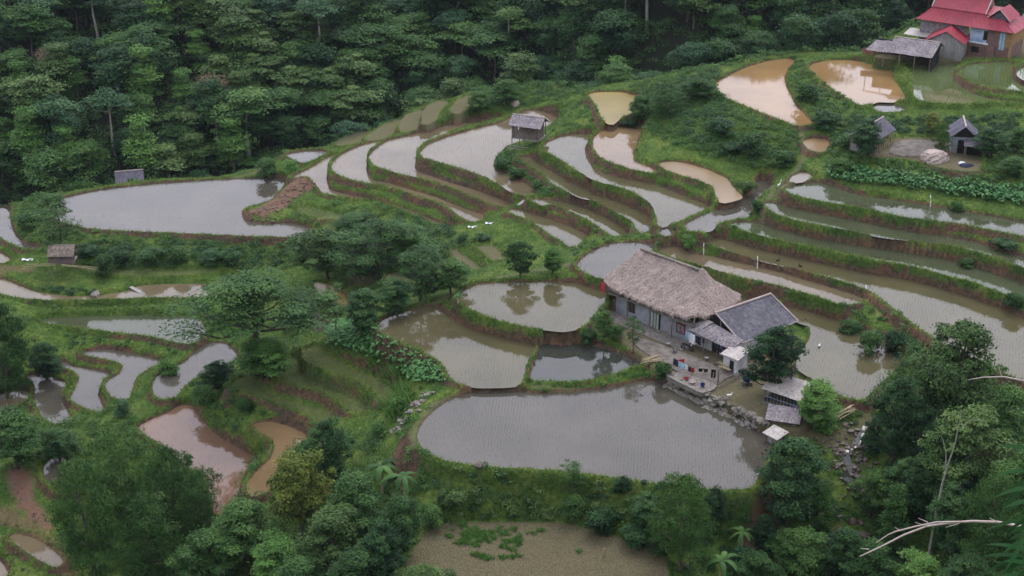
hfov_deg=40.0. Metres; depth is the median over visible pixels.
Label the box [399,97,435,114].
forest tree
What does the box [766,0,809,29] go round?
forest tree
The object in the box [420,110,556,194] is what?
water
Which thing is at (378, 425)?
bush
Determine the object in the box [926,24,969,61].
plank barn
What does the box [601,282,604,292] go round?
red cloth
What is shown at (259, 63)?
forest tree
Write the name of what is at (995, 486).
tree
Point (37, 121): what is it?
forest tree
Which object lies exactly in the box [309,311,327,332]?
water
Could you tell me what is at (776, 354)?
tree
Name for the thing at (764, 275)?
water
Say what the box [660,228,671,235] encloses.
water
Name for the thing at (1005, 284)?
water
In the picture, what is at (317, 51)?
forest tree
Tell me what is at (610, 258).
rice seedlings
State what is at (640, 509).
tree
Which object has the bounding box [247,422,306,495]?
water
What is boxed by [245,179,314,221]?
earth clods
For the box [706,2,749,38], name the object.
forest tree
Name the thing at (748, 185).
bush
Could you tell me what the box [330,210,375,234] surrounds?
tree
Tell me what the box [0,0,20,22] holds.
forest tree
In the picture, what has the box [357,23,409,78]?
forest tree
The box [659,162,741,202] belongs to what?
water
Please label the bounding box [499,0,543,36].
forest tree
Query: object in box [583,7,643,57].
forest tree
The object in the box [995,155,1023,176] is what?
bush
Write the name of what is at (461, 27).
forest tree
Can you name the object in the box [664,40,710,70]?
forest tree
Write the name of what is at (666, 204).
water
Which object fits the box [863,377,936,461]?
tree
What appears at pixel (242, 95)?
tree
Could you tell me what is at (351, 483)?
tree
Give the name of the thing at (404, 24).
forest tree
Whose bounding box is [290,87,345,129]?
forest tree
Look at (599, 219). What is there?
water
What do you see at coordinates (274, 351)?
tree
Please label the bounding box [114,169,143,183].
crest shelter
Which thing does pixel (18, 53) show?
forest tree
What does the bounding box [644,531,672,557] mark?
bush
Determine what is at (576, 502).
bush
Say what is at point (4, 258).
water
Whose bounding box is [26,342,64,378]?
tree
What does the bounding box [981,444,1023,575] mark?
bamboo
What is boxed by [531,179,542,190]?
bush
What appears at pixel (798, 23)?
forest tree
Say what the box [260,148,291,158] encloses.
forest tree
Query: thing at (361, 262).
tree
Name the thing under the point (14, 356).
tree
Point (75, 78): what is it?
forest tree
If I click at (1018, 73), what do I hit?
water
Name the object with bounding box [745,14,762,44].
forest tree
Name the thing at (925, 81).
water
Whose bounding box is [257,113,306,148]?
forest tree
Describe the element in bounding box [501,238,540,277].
tree
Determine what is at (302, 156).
water
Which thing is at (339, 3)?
forest tree
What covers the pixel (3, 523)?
undergrowth
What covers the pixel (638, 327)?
tree
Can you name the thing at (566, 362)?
water
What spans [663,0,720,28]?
forest tree
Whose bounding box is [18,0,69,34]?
forest tree
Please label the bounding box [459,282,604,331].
water
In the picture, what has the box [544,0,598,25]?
forest tree
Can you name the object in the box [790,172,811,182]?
water
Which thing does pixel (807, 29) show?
forest tree
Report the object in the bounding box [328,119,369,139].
forest tree
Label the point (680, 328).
window
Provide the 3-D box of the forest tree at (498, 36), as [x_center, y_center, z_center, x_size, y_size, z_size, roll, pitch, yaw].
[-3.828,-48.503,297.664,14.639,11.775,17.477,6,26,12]
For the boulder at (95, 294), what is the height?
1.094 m
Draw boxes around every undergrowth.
[0,0,1023,203]
[0,43,1023,575]
[0,513,70,575]
[42,241,631,525]
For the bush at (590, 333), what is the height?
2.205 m
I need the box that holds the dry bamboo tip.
[968,367,1023,381]
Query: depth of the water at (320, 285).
210.89 m
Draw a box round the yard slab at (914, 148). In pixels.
[889,139,944,156]
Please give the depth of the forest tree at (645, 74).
271.25 m
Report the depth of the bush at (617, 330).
178.61 m
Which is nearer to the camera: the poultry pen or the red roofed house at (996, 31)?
the poultry pen
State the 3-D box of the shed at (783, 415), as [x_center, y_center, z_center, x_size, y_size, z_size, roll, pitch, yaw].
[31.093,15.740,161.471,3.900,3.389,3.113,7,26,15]
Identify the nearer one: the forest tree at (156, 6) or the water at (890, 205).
the water at (890, 205)
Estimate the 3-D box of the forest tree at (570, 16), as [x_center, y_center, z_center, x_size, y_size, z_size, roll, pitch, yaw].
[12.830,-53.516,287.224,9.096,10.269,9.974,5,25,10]
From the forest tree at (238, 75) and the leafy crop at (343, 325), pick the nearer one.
the leafy crop at (343, 325)
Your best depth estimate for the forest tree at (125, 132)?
274.50 m
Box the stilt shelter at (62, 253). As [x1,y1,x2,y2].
[47,244,79,280]
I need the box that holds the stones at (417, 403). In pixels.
[389,391,434,433]
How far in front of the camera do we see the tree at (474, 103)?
264.13 m
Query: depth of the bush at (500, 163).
233.43 m
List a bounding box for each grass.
[107,207,382,420]
[354,340,419,421]
[433,473,594,516]
[438,460,631,490]
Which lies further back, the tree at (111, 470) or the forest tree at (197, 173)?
the forest tree at (197, 173)
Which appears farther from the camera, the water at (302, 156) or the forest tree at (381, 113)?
the forest tree at (381, 113)
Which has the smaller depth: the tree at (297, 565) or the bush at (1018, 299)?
the tree at (297, 565)
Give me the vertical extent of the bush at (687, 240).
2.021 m
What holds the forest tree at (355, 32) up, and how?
on the ground at (616, 558)
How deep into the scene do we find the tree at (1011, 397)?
150.17 m
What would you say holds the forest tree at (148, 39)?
on the ground at (616, 558)
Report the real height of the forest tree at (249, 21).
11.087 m
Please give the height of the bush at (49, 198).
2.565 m
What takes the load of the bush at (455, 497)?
on the ground at (616, 558)
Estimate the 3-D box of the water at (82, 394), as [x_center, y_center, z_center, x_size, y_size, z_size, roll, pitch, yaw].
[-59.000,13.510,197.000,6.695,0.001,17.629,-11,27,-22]
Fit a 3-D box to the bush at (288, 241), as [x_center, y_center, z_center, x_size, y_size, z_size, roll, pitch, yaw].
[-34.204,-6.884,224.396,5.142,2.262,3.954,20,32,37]
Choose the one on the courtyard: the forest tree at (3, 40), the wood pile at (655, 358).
the wood pile at (655, 358)
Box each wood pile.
[640,355,663,364]
[718,361,731,371]
[835,404,856,418]
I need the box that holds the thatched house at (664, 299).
[603,248,740,350]
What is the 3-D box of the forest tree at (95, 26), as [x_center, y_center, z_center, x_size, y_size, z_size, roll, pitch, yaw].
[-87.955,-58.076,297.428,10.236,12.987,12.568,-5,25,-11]
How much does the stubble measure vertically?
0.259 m
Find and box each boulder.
[90,290,99,297]
[474,461,482,468]
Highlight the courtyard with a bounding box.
[634,337,733,384]
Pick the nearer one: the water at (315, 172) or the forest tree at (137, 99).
the water at (315, 172)
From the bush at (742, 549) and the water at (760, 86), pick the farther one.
the water at (760, 86)
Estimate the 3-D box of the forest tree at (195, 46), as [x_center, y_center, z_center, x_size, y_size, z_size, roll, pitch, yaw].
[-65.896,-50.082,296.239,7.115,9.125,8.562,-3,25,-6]
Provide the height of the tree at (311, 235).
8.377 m
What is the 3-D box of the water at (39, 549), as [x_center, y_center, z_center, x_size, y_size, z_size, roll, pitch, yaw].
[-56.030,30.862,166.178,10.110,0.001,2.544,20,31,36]
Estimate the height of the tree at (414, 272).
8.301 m
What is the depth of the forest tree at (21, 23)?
291.55 m
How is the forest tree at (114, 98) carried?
on the ground at (616, 558)
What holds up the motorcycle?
on the ground at (616, 558)
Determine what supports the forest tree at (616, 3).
on the ground at (616, 558)
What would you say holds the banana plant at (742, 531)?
on the ground at (616, 558)
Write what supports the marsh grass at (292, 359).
on the ground at (616, 558)
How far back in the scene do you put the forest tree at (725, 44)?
270.04 m
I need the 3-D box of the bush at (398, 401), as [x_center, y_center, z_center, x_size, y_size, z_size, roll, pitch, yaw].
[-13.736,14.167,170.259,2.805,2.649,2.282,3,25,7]
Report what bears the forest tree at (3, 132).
on the ground at (616, 558)
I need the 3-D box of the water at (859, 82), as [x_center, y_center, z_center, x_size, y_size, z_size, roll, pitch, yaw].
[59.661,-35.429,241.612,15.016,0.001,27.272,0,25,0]
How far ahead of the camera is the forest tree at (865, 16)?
270.31 m
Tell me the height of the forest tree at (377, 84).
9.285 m
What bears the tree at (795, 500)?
on the ground at (616, 558)
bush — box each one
[13,208,41,227]
[38,192,69,207]
[74,242,101,259]
[91,253,118,275]
[106,245,133,263]
[112,397,132,418]
[135,245,168,266]
[157,356,180,375]
[165,244,191,262]
[191,384,217,405]
[199,247,219,265]
[217,247,243,266]
[235,396,256,412]
[236,344,269,378]
[252,157,280,178]
[283,159,299,175]
[283,237,308,250]
[370,419,388,437]
[387,395,408,415]
[420,503,442,529]
[435,488,466,508]
[456,233,470,243]
[471,233,491,241]
[493,158,510,169]
[506,168,524,179]
[510,100,519,106]
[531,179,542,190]
[557,493,586,521]
[579,327,597,344]
[584,504,625,536]
[610,324,624,339]
[618,118,637,127]
[619,519,651,549]
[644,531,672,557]
[652,361,672,381]
[681,233,695,248]
[706,116,735,137]
[717,140,747,156]
[729,544,755,573]
[735,132,763,154]
[736,179,758,191]
[751,199,763,213]
[770,149,797,167]
[792,82,822,101]
[811,110,837,130]
[811,412,840,435]
[823,157,853,172]
[835,131,853,148]
[836,319,863,334]
[854,327,885,355]
[859,433,883,455]
[883,329,906,355]
[948,200,965,211]
[956,257,975,269]
[975,359,994,380]
[987,237,1021,249]
[1004,291,1023,308]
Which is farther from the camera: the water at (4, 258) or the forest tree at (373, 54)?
the forest tree at (373, 54)
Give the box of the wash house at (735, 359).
[720,345,747,371]
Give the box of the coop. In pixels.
[762,425,788,443]
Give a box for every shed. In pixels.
[765,404,800,426]
[848,116,895,153]
[947,115,978,152]
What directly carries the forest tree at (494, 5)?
on the ground at (616, 558)
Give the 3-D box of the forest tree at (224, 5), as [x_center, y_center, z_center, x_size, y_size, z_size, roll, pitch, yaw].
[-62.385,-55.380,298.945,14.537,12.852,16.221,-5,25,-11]
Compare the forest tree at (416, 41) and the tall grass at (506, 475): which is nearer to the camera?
the tall grass at (506, 475)
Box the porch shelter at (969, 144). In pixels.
[964,138,984,157]
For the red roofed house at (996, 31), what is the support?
on the ground at (616, 558)
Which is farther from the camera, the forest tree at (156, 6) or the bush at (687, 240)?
the forest tree at (156, 6)
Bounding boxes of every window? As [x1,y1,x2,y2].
[628,301,634,313]
[676,322,685,334]
[971,46,978,52]
[983,31,987,39]
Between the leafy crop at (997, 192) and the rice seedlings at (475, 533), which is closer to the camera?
the rice seedlings at (475, 533)
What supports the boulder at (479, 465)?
on the ground at (616, 558)
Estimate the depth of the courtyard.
174.08 m
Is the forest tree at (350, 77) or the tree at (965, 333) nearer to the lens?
the tree at (965, 333)
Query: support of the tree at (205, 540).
on the ground at (616, 558)
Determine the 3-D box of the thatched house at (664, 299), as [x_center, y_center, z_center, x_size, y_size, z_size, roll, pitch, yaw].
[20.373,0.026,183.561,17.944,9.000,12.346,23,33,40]
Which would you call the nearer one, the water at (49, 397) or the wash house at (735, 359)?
the wash house at (735, 359)
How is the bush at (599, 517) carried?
on the ground at (616, 558)
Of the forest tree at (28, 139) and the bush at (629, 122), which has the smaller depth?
the bush at (629, 122)
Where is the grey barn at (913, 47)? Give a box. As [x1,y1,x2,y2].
[865,36,944,71]
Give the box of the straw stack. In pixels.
[920,149,949,164]
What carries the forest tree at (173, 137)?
on the ground at (616, 558)
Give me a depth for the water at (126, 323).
209.66 m
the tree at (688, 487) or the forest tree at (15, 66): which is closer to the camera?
the tree at (688, 487)
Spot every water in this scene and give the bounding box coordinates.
[0,207,39,249]
[0,253,9,262]
[0,279,215,299]
[0,389,28,411]
[0,560,7,575]
[10,534,62,566]
[27,374,70,423]
[42,316,205,342]
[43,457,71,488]
[49,178,309,236]
[61,362,109,411]
[83,349,159,398]
[138,405,255,513]
[152,343,236,398]
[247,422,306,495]
[286,151,325,162]
[292,155,439,224]
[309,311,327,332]
[313,282,347,306]
[331,141,484,221]
[369,119,509,207]
[376,306,534,387]
[417,381,771,489]
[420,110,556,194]
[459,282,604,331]
[509,209,587,246]
[519,157,650,232]
[531,344,639,381]
[532,198,628,235]
[542,134,709,227]
[577,242,654,277]
[588,92,634,124]
[593,125,656,171]
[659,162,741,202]
[659,247,863,303]
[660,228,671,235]
[685,180,770,231]
[710,238,1023,379]
[716,59,810,124]
[730,222,1023,295]
[765,202,1023,266]
[785,183,1023,235]
[785,306,901,398]
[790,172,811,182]
[803,138,828,151]
[808,60,904,104]
[840,426,879,506]
[873,104,907,111]
[905,63,1017,103]
[958,62,1023,90]
[1016,66,1023,79]
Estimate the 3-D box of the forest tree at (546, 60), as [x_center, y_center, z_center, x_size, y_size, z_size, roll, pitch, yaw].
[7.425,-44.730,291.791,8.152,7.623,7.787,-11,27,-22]
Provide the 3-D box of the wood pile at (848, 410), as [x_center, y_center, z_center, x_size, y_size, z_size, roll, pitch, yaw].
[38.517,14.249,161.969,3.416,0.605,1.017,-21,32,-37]
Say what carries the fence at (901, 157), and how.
on the ground at (616, 558)
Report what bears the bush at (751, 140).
on the ground at (616, 558)
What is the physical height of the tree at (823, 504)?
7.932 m
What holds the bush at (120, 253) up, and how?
on the ground at (616, 558)
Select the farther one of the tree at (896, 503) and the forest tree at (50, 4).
the forest tree at (50, 4)
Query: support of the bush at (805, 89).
on the ground at (616, 558)
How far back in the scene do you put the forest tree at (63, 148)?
270.45 m
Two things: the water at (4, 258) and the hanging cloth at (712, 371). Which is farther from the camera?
the water at (4, 258)
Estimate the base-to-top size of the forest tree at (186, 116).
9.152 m
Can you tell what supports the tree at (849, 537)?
on the ground at (616, 558)
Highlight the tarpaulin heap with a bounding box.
[959,163,973,167]
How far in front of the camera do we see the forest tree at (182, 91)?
284.61 m
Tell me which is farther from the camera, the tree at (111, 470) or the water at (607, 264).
the water at (607, 264)
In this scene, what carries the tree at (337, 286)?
on the ground at (616, 558)
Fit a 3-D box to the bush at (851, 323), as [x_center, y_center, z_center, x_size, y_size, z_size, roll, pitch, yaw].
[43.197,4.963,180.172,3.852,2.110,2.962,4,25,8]
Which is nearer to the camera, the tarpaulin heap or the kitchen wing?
the kitchen wing
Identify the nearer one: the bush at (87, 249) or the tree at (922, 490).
the tree at (922, 490)
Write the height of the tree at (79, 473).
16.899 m
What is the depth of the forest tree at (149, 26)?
292.16 m
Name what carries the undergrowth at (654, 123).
on the ground at (616, 558)
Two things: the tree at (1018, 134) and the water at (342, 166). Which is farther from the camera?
the water at (342, 166)
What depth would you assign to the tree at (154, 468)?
164.09 m
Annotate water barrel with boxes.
[741,373,751,385]
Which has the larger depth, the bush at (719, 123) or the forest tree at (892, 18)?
the forest tree at (892, 18)
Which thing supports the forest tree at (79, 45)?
on the ground at (616, 558)
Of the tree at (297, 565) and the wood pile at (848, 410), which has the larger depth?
the wood pile at (848, 410)
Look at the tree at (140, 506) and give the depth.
155.53 m
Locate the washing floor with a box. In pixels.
[666,371,716,396]
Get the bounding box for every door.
[649,310,660,329]
[729,360,733,371]
[957,140,963,152]
[998,33,1005,49]
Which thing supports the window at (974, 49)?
in the red roofed house at (996, 31)
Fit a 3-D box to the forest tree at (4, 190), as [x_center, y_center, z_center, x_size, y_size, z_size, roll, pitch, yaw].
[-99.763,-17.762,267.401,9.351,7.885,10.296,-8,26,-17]
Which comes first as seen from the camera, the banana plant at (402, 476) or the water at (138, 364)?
the banana plant at (402, 476)
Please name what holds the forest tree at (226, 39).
on the ground at (616, 558)
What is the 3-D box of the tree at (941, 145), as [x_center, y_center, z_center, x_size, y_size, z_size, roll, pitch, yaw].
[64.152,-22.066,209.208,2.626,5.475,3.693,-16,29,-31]
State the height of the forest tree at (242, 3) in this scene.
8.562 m
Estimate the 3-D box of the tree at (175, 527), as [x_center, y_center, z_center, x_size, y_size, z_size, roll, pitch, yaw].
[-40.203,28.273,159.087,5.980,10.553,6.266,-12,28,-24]
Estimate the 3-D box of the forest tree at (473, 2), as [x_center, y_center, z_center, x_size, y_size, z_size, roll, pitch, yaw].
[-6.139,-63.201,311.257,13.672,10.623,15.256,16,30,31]
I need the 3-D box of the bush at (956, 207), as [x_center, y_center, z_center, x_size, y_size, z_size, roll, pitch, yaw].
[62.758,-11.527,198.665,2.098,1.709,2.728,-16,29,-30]
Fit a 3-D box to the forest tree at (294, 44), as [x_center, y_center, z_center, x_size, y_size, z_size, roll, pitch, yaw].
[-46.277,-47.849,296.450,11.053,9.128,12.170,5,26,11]
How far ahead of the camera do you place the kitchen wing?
176.40 m
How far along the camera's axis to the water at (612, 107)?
248.05 m
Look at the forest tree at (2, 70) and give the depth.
288.13 m
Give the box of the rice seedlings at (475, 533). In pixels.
[445,520,582,560]
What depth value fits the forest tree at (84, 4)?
296.74 m
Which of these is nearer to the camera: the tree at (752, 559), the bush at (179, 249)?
the tree at (752, 559)
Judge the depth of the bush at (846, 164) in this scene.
208.24 m
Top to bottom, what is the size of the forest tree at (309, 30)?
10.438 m
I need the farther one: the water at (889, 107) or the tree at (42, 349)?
the water at (889, 107)
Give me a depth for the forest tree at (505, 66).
296.68 m
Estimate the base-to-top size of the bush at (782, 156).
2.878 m
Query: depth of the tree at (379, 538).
140.70 m
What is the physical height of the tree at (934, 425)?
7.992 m
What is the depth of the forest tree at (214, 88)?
279.25 m
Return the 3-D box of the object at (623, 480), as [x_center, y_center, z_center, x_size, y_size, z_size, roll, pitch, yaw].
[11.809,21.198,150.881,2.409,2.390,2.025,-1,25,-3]
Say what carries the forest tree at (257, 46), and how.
on the ground at (616, 558)
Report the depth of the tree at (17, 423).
174.95 m
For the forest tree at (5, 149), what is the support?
on the ground at (616, 558)
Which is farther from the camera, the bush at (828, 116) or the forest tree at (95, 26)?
the forest tree at (95, 26)
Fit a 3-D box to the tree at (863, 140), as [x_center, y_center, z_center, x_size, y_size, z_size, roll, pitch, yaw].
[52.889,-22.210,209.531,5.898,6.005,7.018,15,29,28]
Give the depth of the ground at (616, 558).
200.04 m
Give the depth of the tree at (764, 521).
147.53 m
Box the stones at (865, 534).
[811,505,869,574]
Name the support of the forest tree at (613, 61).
on the ground at (616, 558)
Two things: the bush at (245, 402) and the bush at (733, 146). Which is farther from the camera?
the bush at (733, 146)
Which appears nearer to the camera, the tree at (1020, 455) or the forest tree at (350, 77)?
the tree at (1020, 455)
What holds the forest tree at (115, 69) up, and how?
on the ground at (616, 558)
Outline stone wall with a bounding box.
[663,371,769,434]
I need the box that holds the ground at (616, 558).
[0,0,1023,575]
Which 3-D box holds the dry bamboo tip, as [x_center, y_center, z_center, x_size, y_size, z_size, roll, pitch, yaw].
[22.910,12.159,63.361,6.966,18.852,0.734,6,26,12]
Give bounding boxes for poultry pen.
[761,372,809,407]
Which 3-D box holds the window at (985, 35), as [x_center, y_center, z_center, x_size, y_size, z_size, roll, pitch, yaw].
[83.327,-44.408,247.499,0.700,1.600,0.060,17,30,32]
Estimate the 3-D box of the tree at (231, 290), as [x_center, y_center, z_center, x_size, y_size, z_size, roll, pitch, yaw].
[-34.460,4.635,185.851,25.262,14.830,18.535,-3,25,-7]
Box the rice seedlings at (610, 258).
[0,62,1023,507]
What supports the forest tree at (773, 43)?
on the ground at (616, 558)
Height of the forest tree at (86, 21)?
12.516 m
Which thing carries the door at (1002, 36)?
in the red roofed house at (996, 31)
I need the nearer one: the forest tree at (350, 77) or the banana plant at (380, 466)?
the banana plant at (380, 466)
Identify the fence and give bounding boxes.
[719,371,739,386]
[881,154,919,158]
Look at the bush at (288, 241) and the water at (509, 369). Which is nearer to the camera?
the water at (509, 369)
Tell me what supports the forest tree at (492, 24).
on the ground at (616, 558)
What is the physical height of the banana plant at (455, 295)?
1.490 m
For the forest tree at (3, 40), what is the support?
on the ground at (616, 558)
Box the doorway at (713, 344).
[712,342,718,353]
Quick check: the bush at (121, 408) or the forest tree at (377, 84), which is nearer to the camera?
the bush at (121, 408)
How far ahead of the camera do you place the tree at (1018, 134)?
210.54 m
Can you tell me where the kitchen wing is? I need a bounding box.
[688,293,798,358]
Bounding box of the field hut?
[508,113,549,149]
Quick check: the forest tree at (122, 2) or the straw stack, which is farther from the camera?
the forest tree at (122, 2)
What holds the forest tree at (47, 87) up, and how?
on the ground at (616, 558)
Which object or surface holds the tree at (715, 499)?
on the ground at (616, 558)
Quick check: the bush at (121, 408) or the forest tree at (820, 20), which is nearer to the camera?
the bush at (121, 408)
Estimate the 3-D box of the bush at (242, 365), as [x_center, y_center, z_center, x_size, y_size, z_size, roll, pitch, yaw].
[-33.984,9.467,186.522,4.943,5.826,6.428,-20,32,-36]
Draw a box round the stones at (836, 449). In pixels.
[815,418,884,508]
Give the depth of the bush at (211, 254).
222.05 m
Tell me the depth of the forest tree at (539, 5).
299.57 m
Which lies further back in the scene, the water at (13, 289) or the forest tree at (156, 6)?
the forest tree at (156, 6)
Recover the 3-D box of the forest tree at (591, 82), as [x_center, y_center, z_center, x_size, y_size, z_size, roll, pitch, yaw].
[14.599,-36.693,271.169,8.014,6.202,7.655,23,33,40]
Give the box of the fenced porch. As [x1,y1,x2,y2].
[904,27,930,38]
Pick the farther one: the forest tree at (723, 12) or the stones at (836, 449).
the forest tree at (723, 12)
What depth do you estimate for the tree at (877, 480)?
152.15 m
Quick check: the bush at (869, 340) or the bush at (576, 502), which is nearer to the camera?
the bush at (576, 502)
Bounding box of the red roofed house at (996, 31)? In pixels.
[915,0,1023,58]
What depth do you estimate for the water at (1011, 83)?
238.21 m
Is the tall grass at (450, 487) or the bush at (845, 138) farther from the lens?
the bush at (845, 138)
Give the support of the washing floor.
on the stone wall
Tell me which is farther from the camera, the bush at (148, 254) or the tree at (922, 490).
the bush at (148, 254)
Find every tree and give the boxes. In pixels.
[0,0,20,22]
[0,10,25,58]
[0,46,39,83]
[0,53,9,76]
[0,73,70,133]
[0,83,32,115]
[0,117,22,157]
[0,137,24,181]
[0,181,11,201]
[0,301,42,398]
[0,402,46,469]
[1,0,22,19]
[1,2,57,55]
[4,59,34,104]
[5,103,57,175]
[7,104,58,146]
[15,144,86,192]
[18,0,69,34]
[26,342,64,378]
[27,201,83,245]
[29,17,80,46]
[30,93,91,144]
[31,46,70,79]
[32,39,82,93]
[33,427,81,459]
[42,454,121,575]
[50,124,83,175]
[51,0,106,34]
[58,35,103,87]
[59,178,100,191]
[61,56,93,103]
[62,136,119,181]
[65,0,102,25]
[68,429,167,513]
[73,0,113,37]
[73,83,133,155]
[80,0,116,27]
[81,41,157,93]
[86,29,133,70]
[109,0,160,34]
[110,124,162,161]
[113,0,147,18]
[113,91,162,122]
[114,489,183,575]
[115,30,183,88]
[118,112,161,179]
[119,43,164,111]
[120,19,184,45]
[126,491,180,564]
[128,444,224,528]
[140,0,183,35]
[144,0,214,30]
[145,142,191,178]
[148,264,343,375]
[157,122,207,158]
[158,103,209,142]
[162,0,219,41]
[163,525,247,575]
[170,66,198,110]
[174,132,225,168]
[174,467,222,541]
[176,75,242,142]
[181,28,211,69]
[183,0,247,49]
[186,168,210,177]
[188,71,234,101]
[191,15,274,70]
[195,53,238,91]
[196,359,234,389]
[199,111,240,154]
[207,86,278,156]
[207,113,258,173]
[210,497,277,561]
[217,69,267,107]
[218,7,288,46]
[221,0,254,15]
[225,51,289,88]
[226,30,282,62]
[226,106,274,145]
[234,336,293,379]
[247,527,305,575]
[249,0,298,39]
[250,0,293,21]
[256,86,312,127]
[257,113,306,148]
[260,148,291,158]
[262,63,329,107]
[265,447,337,537]
[268,8,335,44]
[270,554,327,575]
[273,38,311,70]
[278,295,319,327]
[283,40,342,77]
[284,227,373,279]
[284,501,367,572]
[290,0,338,42]
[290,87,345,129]
[295,0,352,39]
[295,416,355,491]
[301,112,340,146]
[304,66,346,108]
[319,469,385,540]
[321,84,391,131]
[322,217,441,280]
[322,282,346,330]
[322,546,387,575]
[324,22,391,48]
[325,52,383,106]
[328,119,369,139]
[330,45,393,89]
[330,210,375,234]
[333,0,396,27]
[342,287,383,331]
[346,0,389,21]
[352,75,401,110]
[354,515,408,575]
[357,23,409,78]
[357,105,393,129]
[370,117,391,127]
[372,492,427,553]
[375,17,419,51]
[375,222,430,254]
[377,244,446,301]
[378,277,415,314]
[383,0,414,16]
[388,32,445,77]
[392,10,436,49]
[392,562,459,575]
[393,52,450,88]
[397,84,439,114]
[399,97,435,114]
[408,0,458,25]
[425,19,486,54]
[426,257,476,294]
[428,77,467,99]
[432,7,474,52]
[446,53,480,80]
[457,0,501,20]
[461,76,486,92]
[464,19,510,68]
[464,29,531,82]
[466,90,490,114]
[468,0,516,32]
[486,50,549,85]
[487,79,523,104]
[492,6,535,57]
[492,60,526,72]
[495,0,521,9]
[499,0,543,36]
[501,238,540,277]
[519,0,568,23]
[519,15,569,54]
[520,0,563,11]
[531,54,560,81]
[542,246,565,273]
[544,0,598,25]
[547,61,566,81]
[551,1,596,48]
[553,59,600,86]
[559,459,584,492]
[574,30,614,76]
[574,80,600,87]
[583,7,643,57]
[589,0,634,9]
[593,63,639,85]
[593,310,614,343]
[603,54,633,82]
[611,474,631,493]
[622,316,645,354]
[628,94,653,124]
[628,488,663,532]
[634,69,663,79]
[644,471,721,571]
[645,0,648,29]
[649,88,682,115]
[661,0,701,21]
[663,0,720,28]
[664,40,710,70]
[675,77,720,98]
[698,36,748,64]
[702,483,729,529]
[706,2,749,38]
[714,22,754,57]
[726,547,788,575]
[738,29,779,56]
[738,323,809,392]
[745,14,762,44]
[746,0,774,14]
[750,436,829,527]
[750,513,777,549]
[753,38,784,52]
[761,524,843,575]
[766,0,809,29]
[775,12,828,49]
[781,14,824,47]
[797,375,842,429]
[800,482,838,540]
[815,14,847,46]
[816,10,872,50]
[819,526,863,575]
[840,7,884,51]
[844,537,900,575]
[848,0,884,19]
[848,468,890,518]
[849,116,885,155]
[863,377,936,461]
[870,0,921,28]
[876,481,913,561]
[877,0,916,33]
[877,454,949,521]
[892,546,941,575]
[894,368,945,441]
[904,317,1008,415]
[913,401,1023,488]
[916,420,975,480]
[924,111,942,133]
[924,479,975,553]
[927,411,984,554]
[930,123,952,151]
[935,552,997,575]
[953,470,1023,567]
[972,127,1012,157]
[978,457,1023,518]
[983,381,1023,455]
[995,0,1011,6]
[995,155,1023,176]
[1001,126,1023,153]
[1010,449,1023,509]
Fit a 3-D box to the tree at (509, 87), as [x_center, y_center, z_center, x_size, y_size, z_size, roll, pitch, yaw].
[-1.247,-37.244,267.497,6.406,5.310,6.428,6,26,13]
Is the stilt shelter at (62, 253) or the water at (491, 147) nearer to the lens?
the stilt shelter at (62, 253)
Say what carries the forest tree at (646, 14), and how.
on the ground at (616, 558)
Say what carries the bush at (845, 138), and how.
on the ground at (616, 558)
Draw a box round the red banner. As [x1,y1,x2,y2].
[862,48,877,54]
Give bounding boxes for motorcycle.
[681,343,693,351]
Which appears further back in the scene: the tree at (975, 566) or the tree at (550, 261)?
the tree at (550, 261)
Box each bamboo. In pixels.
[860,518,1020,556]
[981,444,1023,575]
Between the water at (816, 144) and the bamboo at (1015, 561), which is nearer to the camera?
the bamboo at (1015, 561)
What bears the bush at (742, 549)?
on the ground at (616, 558)
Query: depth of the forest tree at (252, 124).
281.13 m
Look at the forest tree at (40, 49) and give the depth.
288.42 m
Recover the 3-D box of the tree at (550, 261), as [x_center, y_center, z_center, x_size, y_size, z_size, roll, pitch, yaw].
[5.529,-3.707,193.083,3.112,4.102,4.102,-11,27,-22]
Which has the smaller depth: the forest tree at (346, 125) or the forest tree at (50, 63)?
the forest tree at (346, 125)
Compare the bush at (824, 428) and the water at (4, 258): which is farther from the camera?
the water at (4, 258)
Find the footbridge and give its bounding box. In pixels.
[129,286,141,292]
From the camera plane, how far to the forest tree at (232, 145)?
276.31 m
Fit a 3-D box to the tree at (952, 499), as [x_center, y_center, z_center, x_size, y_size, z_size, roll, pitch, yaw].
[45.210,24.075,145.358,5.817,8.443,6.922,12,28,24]
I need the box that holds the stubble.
[408,523,651,575]
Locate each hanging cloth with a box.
[673,359,677,366]
[678,361,684,369]
[685,331,690,338]
[689,333,694,344]
[711,369,715,377]
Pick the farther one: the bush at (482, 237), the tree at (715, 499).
the bush at (482, 237)
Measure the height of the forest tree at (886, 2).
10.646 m
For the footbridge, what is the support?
on the ground at (616, 558)
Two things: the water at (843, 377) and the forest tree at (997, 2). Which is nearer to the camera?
the water at (843, 377)
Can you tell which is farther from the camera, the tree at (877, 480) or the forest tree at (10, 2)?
the forest tree at (10, 2)
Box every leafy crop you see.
[324,316,445,383]
[825,161,1023,204]
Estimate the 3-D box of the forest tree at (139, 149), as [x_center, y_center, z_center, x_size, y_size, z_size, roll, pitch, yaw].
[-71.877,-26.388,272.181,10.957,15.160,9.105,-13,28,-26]
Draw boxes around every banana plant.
[363,458,401,492]
[378,471,419,495]
[452,291,464,302]
[703,551,741,575]
[726,526,754,547]

